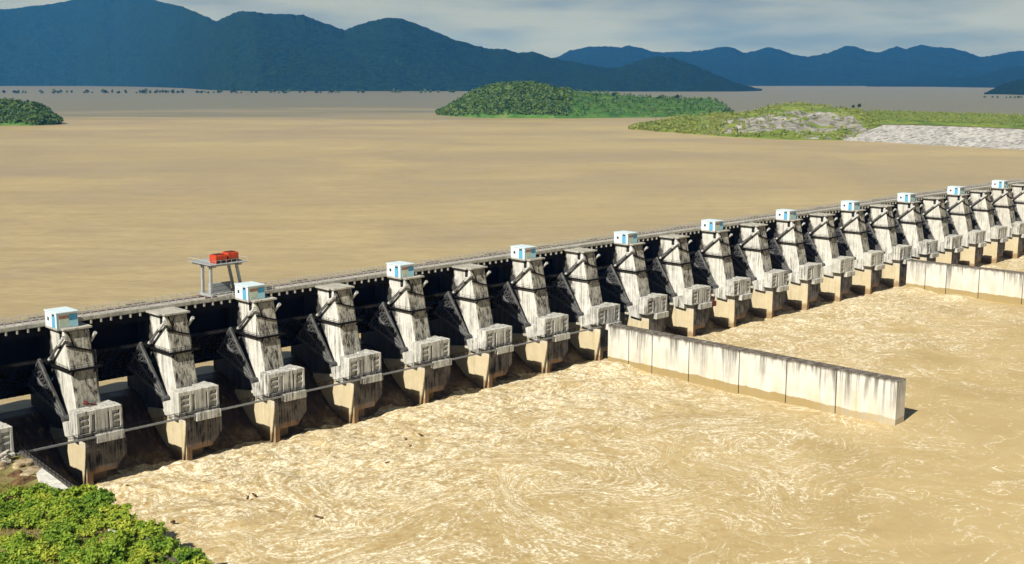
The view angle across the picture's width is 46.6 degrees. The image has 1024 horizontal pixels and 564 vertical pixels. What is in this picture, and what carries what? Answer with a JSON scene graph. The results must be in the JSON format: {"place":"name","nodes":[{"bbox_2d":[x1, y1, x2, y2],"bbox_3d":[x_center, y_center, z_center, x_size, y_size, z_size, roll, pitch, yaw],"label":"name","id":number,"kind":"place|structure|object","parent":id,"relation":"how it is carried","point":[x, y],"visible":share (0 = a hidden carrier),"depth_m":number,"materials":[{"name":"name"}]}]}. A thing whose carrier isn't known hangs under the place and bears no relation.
{"place":"outdoors","nodes":[
{"label":"outdoors","id":0,"kind":"place"},
{"bbox_2d":[0,102,61,125],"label":"island","id":1,"kind":"structure","parent":0,"point":[11,123],"depth_m":1866.68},
{"bbox_2d":[0,97,63,124],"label":"tree cover","id":2,"kind":"object","parent":1,"relation":"on","point":[35,114],"visible":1,"depth_m":1903.29,"materials":[{"name":"green plant"}]},
{"bbox_2d":[0,451,176,563],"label":"river bank","id":3,"kind":"structure","parent":0,"point":[4,478],"depth_m":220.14,"materials":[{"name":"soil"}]},
{"bbox_2d":[0,533,29,549],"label":"bush","id":4,"kind":"object","parent":3,"relation":"on","point":[22,537],"visible":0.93,"depth_m":191.19,"materials":[{"name":"green plant"}]},
{"bbox_2d":[0,529,33,548],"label":"bush","id":5,"kind":"object","parent":3,"relation":"on","point":[3,539],"visible":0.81,"depth_m":193.96,"materials":[{"name":"green plant"}]},
{"bbox_2d":[4,486,32,497],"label":"bush","id":6,"kind":"object","parent":3,"relation":"on","point":[15,492],"visible":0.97,"depth_m":215.50,"materials":[{"name":"green plant"}]},
{"bbox_2d":[7,542,35,560],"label":"bush","id":7,"kind":"object","parent":3,"relation":"on","point":[25,548],"visible":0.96,"depth_m":187.86,"materials":[{"name":"green plant"}]},
{"bbox_2d":[0,508,45,525],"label":"bush","id":8,"kind":"object","parent":3,"relation":"on","point":[18,515],"visible":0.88,"depth_m":203.09,"materials":[{"name":"green plant"}]},
{"bbox_2d":[12,458,33,468],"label":"boulder","id":9,"kind":"object","parent":3,"relation":"on","point":[21,463],"visible":0.91,"depth_m":233.51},
{"bbox_2d":[10,476,36,484],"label":"boulder","id":10,"kind":"object","parent":3,"relation":"on","point":[22,480],"visible":1,"depth_m":224.51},
{"bbox_2d":[12,465,39,475],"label":"boulder","id":11,"kind":"object","parent":3,"relation":"on","point":[31,470],"visible":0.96,"depth_m":229.82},
{"bbox_2d":[11,512,42,528],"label":"bush","id":12,"kind":"object","parent":3,"relation":"on","point":[30,522],"visible":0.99,"depth_m":201.48,"materials":[{"name":"green plant"}]},
{"bbox_2d":[28,482,53,496],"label":"bush","id":13,"kind":"object","parent":3,"relation":"on","point":[35,487],"visible":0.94,"depth_m":216.25,"materials":[{"name":"green plant"}]},
{"bbox_2d":[30,496,64,510],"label":"bush","id":14,"kind":"object","parent":3,"relation":"on","point":[49,501],"visible":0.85,"depth_m":207.98,"materials":[{"name":"green plant"}]},
{"bbox_2d":[33,542,66,561],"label":"bush","id":15,"kind":"object","parent":3,"relation":"on","point":[49,554],"visible":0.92,"depth_m":187.64,"materials":[{"name":"green plant"}]},
{"bbox_2d":[34,512,67,527],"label":"bush","id":16,"kind":"object","parent":3,"relation":"on","point":[52,517],"visible":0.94,"depth_m":202.13,"materials":[{"name":"green plant"}]},
{"bbox_2d":[36,468,67,489],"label":"concrete apron","id":17,"kind":"object","parent":3,"relation":"on","point":[43,475],"visible":0.45,"depth_m":224.08,"materials":[{"name":"concrete"}]},
{"bbox_2d":[30,532,77,551],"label":"bush","id":18,"kind":"object","parent":3,"relation":"on","point":[66,539],"visible":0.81,"depth_m":190.99,"materials":[{"name":"green plant"}]},
{"bbox_2d":[40,523,73,538],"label":"bush","id":19,"kind":"object","parent":3,"relation":"on","point":[64,528],"visible":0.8,"depth_m":196.52,"materials":[{"name":"green plant"}]},
{"bbox_2d":[50,501,82,516],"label":"bush","id":20,"kind":"object","parent":3,"relation":"on","point":[74,508],"visible":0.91,"depth_m":205.75,"materials":[{"name":"green plant"}]},
{"bbox_2d":[58,509,87,523],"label":"bush","id":21,"kind":"object","parent":3,"relation":"on","point":[76,517],"visible":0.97,"depth_m":202.63,"materials":[{"name":"green plant"}]},
{"bbox_2d":[64,484,97,500],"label":"bush","id":22,"kind":"object","parent":3,"relation":"on","point":[83,490],"visible":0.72,"depth_m":214.09,"materials":[{"name":"green plant"}]},
{"bbox_2d":[61,551,105,563],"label":"bush","id":23,"kind":"object","parent":3,"relation":"on","point":[74,556],"visible":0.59,"depth_m":184.13,"materials":[{"name":"green plant"}]},
{"bbox_2d":[80,554,110,563],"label":"bush","id":24,"kind":"object","parent":3,"relation":"on","point":[89,559],"visible":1,"depth_m":182.65,"materials":[{"name":"green plant"}]},
{"bbox_2d":[82,487,116,507],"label":"bush","id":25,"kind":"object","parent":3,"relation":"on","point":[101,494],"visible":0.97,"depth_m":210.81,"materials":[{"name":"green plant"}]},
{"bbox_2d":[89,513,118,528],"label":"bush","id":26,"kind":"object","parent":3,"relation":"on","point":[106,521],"visible":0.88,"depth_m":201.29,"materials":[{"name":"green plant"}]},
{"bbox_2d":[87,544,129,562],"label":"bush","id":27,"kind":"object","parent":3,"relation":"on","point":[108,550],"visible":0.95,"depth_m":184.99,"materials":[{"name":"green plant"}]},
{"bbox_2d":[101,529,132,547],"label":"bush","id":28,"kind":"object","parent":3,"relation":"on","point":[120,541],"visible":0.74,"depth_m":191.22,"materials":[{"name":"green plant"}]},
{"bbox_2d":[106,503,132,515],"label":"bush","id":29,"kind":"object","parent":3,"relation":"on","point":[127,506],"visible":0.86,"depth_m":206.95,"materials":[{"name":"green plant"}]},
{"bbox_2d":[109,518,139,531],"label":"bush","id":30,"kind":"object","parent":3,"relation":"on","point":[120,524],"visible":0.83,"depth_m":199.21,"materials":[{"name":"green plant"}]},
{"bbox_2d":[124,525,145,541],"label":"bush","id":31,"kind":"object","parent":3,"relation":"on","point":[134,530],"visible":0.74,"depth_m":195.46,"materials":[{"name":"green plant"}]},
{"bbox_2d":[133,544,161,561],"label":"bush","id":32,"kind":"object","parent":3,"relation":"on","point":[151,556],"visible":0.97,"depth_m":186.74,"materials":[{"name":"green plant"}]},
{"bbox_2d":[140,518,167,538],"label":"bush","id":33,"kind":"object","parent":3,"relation":"on","point":[149,529],"visible":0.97,"depth_m":196.15,"materials":[{"name":"green plant"}]},
{"bbox_2d":[140,534,181,555],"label":"bush","id":34,"kind":"object","parent":3,"relation":"on","point":[168,545],"visible":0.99,"depth_m":189.88,"materials":[{"name":"green plant"}]},
{"bbox_2d":[176,548,206,563],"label":"bush","id":35,"kind":"object","parent":3,"relation":"on","point":[182,556],"visible":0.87,"depth_m":185.96,"materials":[{"name":"green plant"}]},
{"bbox_2d":[181,555,212,563],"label":"bush","id":36,"kind":"object","parent":3,"relation":"on","point":[200,560],"visible":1,"depth_m":183.32,"materials":[{"name":"green plant"}]},
{"bbox_2d":[0,0,761,91],"bbox_3d":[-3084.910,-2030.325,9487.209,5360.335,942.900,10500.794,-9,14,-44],"label":"hills","id":37,"kind":"structure","parent":0,"point":[141,43],"depth_m":7744.26,"materials":[{"name":"blue"}]},
{"bbox_2d":[0,86,1023,412],"bbox_3d":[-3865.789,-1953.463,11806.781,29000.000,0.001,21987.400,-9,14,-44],"label":"reservoir","id":38,"kind":"object","parent":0,"point":[122,198],"visible":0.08,"depth_m":881.89,"materials":[{"name":"liquid"}]},
{"bbox_2d":[0,250,1023,485],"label":"spillway water","id":39,"kind":"structure","parent":0,"point":[145,445],"depth_m":291.68,"materials":[{"name":"liquid"}]},
{"bbox_2d":[0,421,15,458],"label":"spillway pier","id":40,"kind":"structure","parent":39,"relation":"in","point":[6,436],"depth_m":239.44,"materials":[{"name":"concrete"}]},
{"bbox_2d":[0,336,68,421],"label":"radial gate","id":41,"kind":"structure","parent":40,"relation":"attached to","point":[23,378],"depth_m":258.09,"materials":[{"name":"metal"}]},
{"bbox_2d":[0,178,1023,365],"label":"dam bridge","id":42,"kind":"structure","parent":40,"relation":"on","point":[117,325],"depth_m":308.14,"materials":[{"name":"concrete"}]},
{"bbox_2d":[189,250,247,298],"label":"gantry crane","id":43,"kind":"object","parent":42,"relation":"on","point":[228,258],"visible":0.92,"depth_m":288.50,"materials":[{"name":"metal"}]},
{"bbox_2d":[208,281,230,294],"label":"stoplog stack","id":44,"kind":"object","parent":43,"relation":"in","point":[221,287],"visible":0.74,"depth_m":292.00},
{"bbox_2d":[0,0,1023,57],"label":"sky","id":45,"kind":"structure","parent":0,"point":[549,28],"materials":[{"name":"grey"}]},
{"bbox_2d":[94,255,1023,563],"bbox_3d":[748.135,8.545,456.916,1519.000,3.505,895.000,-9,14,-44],"label":"river","id":46,"kind":"structure","parent":0,"point":[604,461],"depth_m":262.27,"materials":[{"name":"liquid"}]},
{"bbox_2d":[27,316,126,484],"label":"spillway pier","id":47,"kind":"structure","parent":46,"relation":"in","point":[71,369],"depth_m":255.66,"materials":[{"name":"grey concrete"}]},
{"bbox_2d":[44,306,77,328],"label":"control cabin","id":48,"kind":"object","parent":47,"relation":"on","point":[61,317],"visible":1,"depth_m":255.10,"materials":[{"name":"white paint"}]},
{"bbox_2d":[90,320,169,401],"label":"radial gate","id":49,"kind":"structure","parent":47,"relation":"attached to","point":[125,360],"depth_m":273.91,"materials":[{"name":"metal"}]},
{"bbox_2d":[17,443,178,563],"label":"training wall","id":50,"kind":"structure","parent":46,"relation":"in","point":[25,453],"depth_m":228.48,"materials":[{"name":"concrete"}]},
{"bbox_2d":[126,302,221,460],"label":"spillway pier","id":51,"kind":"structure","parent":46,"relation":"in","point":[171,350],"depth_m":271.98,"materials":[{"name":"grey concrete"}]},
{"bbox_2d":[188,307,257,383],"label":"radial gate","id":52,"kind":"structure","parent":51,"relation":"attached to","point":[220,344],"depth_m":290.25,"materials":[{"name":"metal"}]},
{"bbox_2d":[213,295,306,442],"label":"spillway pier","id":53,"kind":"structure","parent":46,"relation":"in","point":[258,335],"depth_m":288.23,"materials":[{"name":"grey concrete"}]},
{"bbox_2d":[234,281,264,300],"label":"control cabin","id":54,"kind":"object","parent":53,"relation":"on","point":[250,290],"visible":1,"depth_m":287.59,"materials":[{"name":"white paint"}]},
{"bbox_2d":[291,279,382,423],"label":"spillway pier","id":55,"kind":"structure","parent":46,"relation":"in","point":[337,321],"depth_m":304.53,"materials":[{"name":"grey concrete"}]},
{"bbox_2d":[275,294,336,367],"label":"radial gate","id":56,"kind":"structure","parent":55,"relation":"attached to","point":[305,330],"depth_m":306.42,"materials":[{"name":"metal"}]},
{"bbox_2d":[16,323,601,454],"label":"catwalk","id":57,"kind":"object","parent":55,"relation":"attached to","point":[226,408],"visible":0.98,"depth_m":283.48,"materials":[{"name":"grey metal"}]},
{"bbox_2d":[361,269,451,404],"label":"spillway pier","id":58,"kind":"structure","parent":46,"relation":"in","point":[408,309],"depth_m":320.77,"materials":[{"name":"grey concrete"}]},
{"bbox_2d":[352,283,407,352],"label":"radial gate","id":59,"kind":"structure","parent":58,"relation":"attached to","point":[377,318],"depth_m":322.59,"materials":[{"name":"metal"}]},
{"bbox_2d":[386,261,414,277],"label":"control cabin","id":60,"kind":"object","parent":58,"relation":"on","point":[400,269],"visible":1,"depth_m":319.96,"materials":[{"name":"white paint"}]},
{"bbox_2d":[426,261,513,387],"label":"spillway pier","id":61,"kind":"structure","parent":46,"relation":"in","point":[472,298],"depth_m":337.02,"materials":[{"name":"grey concrete"}]},
{"bbox_2d":[422,273,472,339],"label":"radial gate","id":62,"kind":"structure","parent":61,"relation":"attached to","point":[445,310],"depth_m":338.71,"materials":[{"name":"metal"}]},
{"bbox_2d":[485,264,530,327],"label":"radial gate","id":63,"kind":"structure","parent":61,"relation":"attached to","point":[506,301],"depth_m":354.87,"materials":[{"name":"metal"}]},
{"bbox_2d":[484,252,569,372],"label":"spillway pier","id":64,"kind":"structure","parent":46,"relation":"in","point":[529,288],"depth_m":353.12,"materials":[{"name":"grey concrete"}]},
{"bbox_2d":[510,244,536,259],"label":"control cabin","id":65,"kind":"object","parent":64,"relation":"on","point":[522,251],"visible":1,"depth_m":352.43,"materials":[{"name":"white paint"}]},
{"bbox_2d":[539,245,621,360],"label":"spillway pier","id":66,"kind":"structure","parent":46,"relation":"in","point":[582,279],"depth_m":369.22,"materials":[{"name":"grey concrete"}]},
{"bbox_2d":[543,256,584,316],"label":"radial gate","id":67,"kind":"structure","parent":66,"relation":"attached to","point":[560,291],"depth_m":370.98,"materials":[{"name":"metal"}]},
{"bbox_2d":[595,249,633,306],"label":"radial gate","id":68,"kind":"structure","parent":66,"relation":"attached to","point":[610,283],"depth_m":387.09,"materials":[{"name":"metal"}]},
{"bbox_2d":[590,238,668,331],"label":"spillway pier","id":69,"kind":"structure","parent":46,"relation":"in","point":[647,309],"depth_m":385.33,"materials":[{"name":"grey concrete"}]},
{"bbox_2d":[614,230,637,243],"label":"control cabin","id":70,"kind":"object","parent":69,"relation":"on","point":[626,237],"visible":1,"depth_m":384.86,"materials":[{"name":"white paint"}]},
{"bbox_2d":[643,242,678,296],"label":"radial gate","id":71,"kind":"structure","parent":69,"relation":"attached to","point":[657,275],"depth_m":403.20,"materials":[{"name":"metal"}]},
{"bbox_2d":[639,232,711,336],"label":"spillway pier","id":72,"kind":"structure","parent":46,"relation":"in","point":[689,305],"depth_m":401.55,"materials":[{"name":"grey concrete"}]},
{"bbox_2d":[687,235,720,288],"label":"radial gate","id":73,"kind":"structure","parent":72,"relation":"attached to","point":[700,269],"depth_m":419.32,"materials":[{"name":"metal"}]},
{"bbox_2d":[675,226,751,327],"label":"spillway pier","id":74,"kind":"structure","parent":46,"relation":"in","point":[733,295],"depth_m":417.58,"materials":[{"name":"grey concrete"}]},
{"bbox_2d":[701,219,723,230],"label":"control cabin","id":75,"kind":"object","parent":74,"relation":"on","point":[712,224],"visible":1,"depth_m":417.24,"materials":[{"name":"white paint"}]},
{"bbox_2d":[728,229,758,280],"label":"radial gate","id":76,"kind":"structure","parent":74,"relation":"attached to","point":[740,263],"depth_m":435.41,"materials":[{"name":"metal"}]},
{"bbox_2d":[608,324,905,425],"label":"dividing wall","id":77,"kind":"structure","parent":46,"relation":"in","point":[852,392],"depth_m":324.29,"materials":[{"name":"concrete"}]},
{"bbox_2d":[727,223,788,318],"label":"spillway pier","id":78,"kind":"structure","parent":46,"relation":"in","point":[769,288],"depth_m":433.75,"materials":[{"name":"grey concrete"}]},
{"bbox_2d":[766,224,794,273],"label":"radial gate","id":79,"kind":"structure","parent":78,"relation":"attached to","point":[777,258],"depth_m":451.52,"materials":[{"name":"metal"}]},
{"bbox_2d":[754,216,822,309],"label":"spillway pier","id":80,"kind":"structure","parent":46,"relation":"in","point":[805,279],"depth_m":449.85,"materials":[{"name":"grey concrete"}]},
{"bbox_2d":[776,209,796,219],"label":"control cabin","id":81,"kind":"object","parent":80,"relation":"on","point":[786,214],"visible":1,"depth_m":449.50,"materials":[{"name":"white paint"}]},
{"bbox_2d":[801,219,827,266],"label":"radial gate","id":82,"kind":"structure","parent":80,"relation":"attached to","point":[811,252],"depth_m":467.65,"materials":[{"name":"metal"}]},
{"bbox_2d":[800,213,854,301],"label":"spillway pier","id":83,"kind":"structure","parent":46,"relation":"in","point":[838,272],"depth_m":466.01,"materials":[{"name":"grey concrete"}]},
{"bbox_2d":[834,214,858,259],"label":"radial gate","id":84,"kind":"structure","parent":83,"relation":"attached to","point":[843,247],"depth_m":483.74,"materials":[{"name":"metal"}]},
{"bbox_2d":[818,207,884,294],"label":"spillway pier","id":85,"kind":"structure","parent":46,"relation":"in","point":[869,265],"depth_m":482.14,"materials":[{"name":"grey concrete"}]},
{"bbox_2d":[841,200,860,210],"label":"control cabin","id":86,"kind":"object","parent":85,"relation":"on","point":[850,205],"visible":1,"depth_m":481.93,"materials":[{"name":"white paint"}]},
{"bbox_2d":[864,210,887,253],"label":"radial gate","id":87,"kind":"structure","parent":85,"relation":"attached to","point":[873,242],"depth_m":499.89,"materials":[{"name":"metal"}]},
{"bbox_2d":[863,204,912,286],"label":"spillway pier","id":88,"kind":"structure","parent":46,"relation":"in","point":[897,256],"depth_m":498.25,"materials":[{"name":"grey concrete"}]},
{"bbox_2d":[892,206,914,244],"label":"radial gate","id":89,"kind":"structure","parent":88,"relation":"attached to","point":[901,238],"depth_m":515.99,"materials":[{"name":"metal"}]},
{"bbox_2d":[875,199,938,261],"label":"spillway pier","id":90,"kind":"structure","parent":46,"relation":"in","point":[910,222],"depth_m":514.46,"materials":[{"name":"grey concrete"}]},
{"bbox_2d":[897,192,915,201],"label":"control cabin","id":91,"kind":"object","parent":90,"relation":"on","point":[905,197],"visible":1,"depth_m":514.47,"materials":[{"name":"white paint"}]},
{"bbox_2d":[919,201,940,239],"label":"radial gate","id":92,"kind":"structure","parent":90,"relation":"attached to","point":[927,233],"depth_m":532.09,"materials":[{"name":"metal"}]},
{"bbox_2d":[918,196,963,263],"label":"spillway pier","id":93,"kind":"structure","parent":46,"relation":"in","point":[950,248],"depth_m":530.55,"materials":[{"name":"grey concrete"}]},
{"bbox_2d":[944,198,963,234],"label":"radial gate","id":94,"kind":"structure","parent":93,"relation":"attached to","point":[952,229],"depth_m":548.21,"materials":[{"name":"metal"}]},
{"bbox_2d":[925,192,986,265],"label":"spillway pier","id":95,"kind":"structure","parent":46,"relation":"in","point":[974,243],"depth_m":546.71,"materials":[{"name":"grey concrete"}]},
{"bbox_2d":[968,195,986,229],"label":"radial gate","id":96,"kind":"structure","parent":95,"relation":"attached to","point":[975,225],"depth_m":564.25,"materials":[{"name":"metal"}]},
{"bbox_2d":[906,259,1023,304],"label":"dividing wall","id":97,"kind":"structure","parent":46,"relation":"in","point":[995,285],"depth_m":474.51,"materials":[{"name":"concrete"}]},
{"bbox_2d":[946,189,1007,263],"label":"spillway pier","id":98,"kind":"structure","parent":46,"relation":"in","point":[996,238],"depth_m":562.88,"materials":[{"name":"grey concrete"}]},
{"bbox_2d":[969,186,1023,258],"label":"spillway pier","id":99,"kind":"structure","parent":46,"relation":"in","point":[1003,206],"depth_m":579.01,"materials":[{"name":"grey concrete"}]},
{"bbox_2d":[989,183,1023,249],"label":"spillway pier","id":100,"kind":"structure","parent":46,"relation":"in","point":[1019,199],"depth_m":597.27,"materials":[{"name":"grey concrete"}]},
{"bbox_2d":[437,84,727,117],"bbox_3d":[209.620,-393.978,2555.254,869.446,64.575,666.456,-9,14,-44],"label":"island","id":101,"kind":"structure","parent":0,"point":[591,110],"depth_m":2292.08,"materials":[{"name":"plant"}]},
{"bbox_2d":[435,80,733,115],"bbox_3d":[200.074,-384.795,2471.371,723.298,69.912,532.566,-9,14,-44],"label":"tree cover","id":102,"kind":"object","parent":101,"relation":"on","point":[524,96],"visible":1,"depth_m":2314.93,"materials":[{"name":"green plant"}]},
{"bbox_2d":[634,104,875,139],"bbox_3d":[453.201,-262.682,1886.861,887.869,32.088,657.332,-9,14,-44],"label":"spoil mound","id":103,"kind":"object","parent":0,"point":[823,120],"visible":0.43,"depth_m":1658.60,"materials":[{"name":"green stone"}]},
{"bbox_2d":[628,101,880,138],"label":"shrub cover","id":104,"kind":"object","parent":103,"relation":"on","point":[716,124],"visible":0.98,"depth_m":1716.97,"materials":[{"name":"green plant"}]},
{"bbox_2d":[555,45,1023,85],"bbox_3d":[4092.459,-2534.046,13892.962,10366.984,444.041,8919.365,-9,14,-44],"label":"hills","id":105,"kind":"structure","parent":0,"point":[842,66],"depth_m":12297.21,"materials":[{"name":"blue"}]},
{"bbox_2d":[843,125,1023,149],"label":"rock embankment","id":106,"kind":"object","parent":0,"point":[1001,138],"visible":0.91,"depth_m":1355.64,"materials":[{"name":"stone"}]},
{"bbox_2d":[864,111,1023,128],"bbox_3d":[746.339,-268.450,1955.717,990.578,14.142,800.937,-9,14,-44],"label":"grass embankment","id":107,"kind":"structure","parent":0,"point":[955,123],"depth_m":1925.38,"materials":[{"name":"plant"}]},
{"bbox_2d":[847,109,1023,125],"bbox_3d":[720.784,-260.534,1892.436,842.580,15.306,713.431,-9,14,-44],"label":"shrub cover","id":108,"kind":"object","parent":107,"relation":"on","point":[928,117],"visible":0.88,"depth_m":2050.87,"materials":[{"name":"green plant"}]},
{"bbox_2d":[866,66,1023,87],"bbox_3d":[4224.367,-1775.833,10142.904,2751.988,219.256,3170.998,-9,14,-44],"label":"hills","id":109,"kind":"structure","parent":0,"point":[994,79],"depth_m":9920.77,"materials":[{"name":"blue"}]},
{"bbox_2d":[984,79,1023,94],"bbox_3d":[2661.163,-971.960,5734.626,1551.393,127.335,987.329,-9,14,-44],"label":"hills","id":110,"kind":"structure","parent":0,"point":[1016,87],"depth_m":5530.11,"materials":[{"name":"blue"}]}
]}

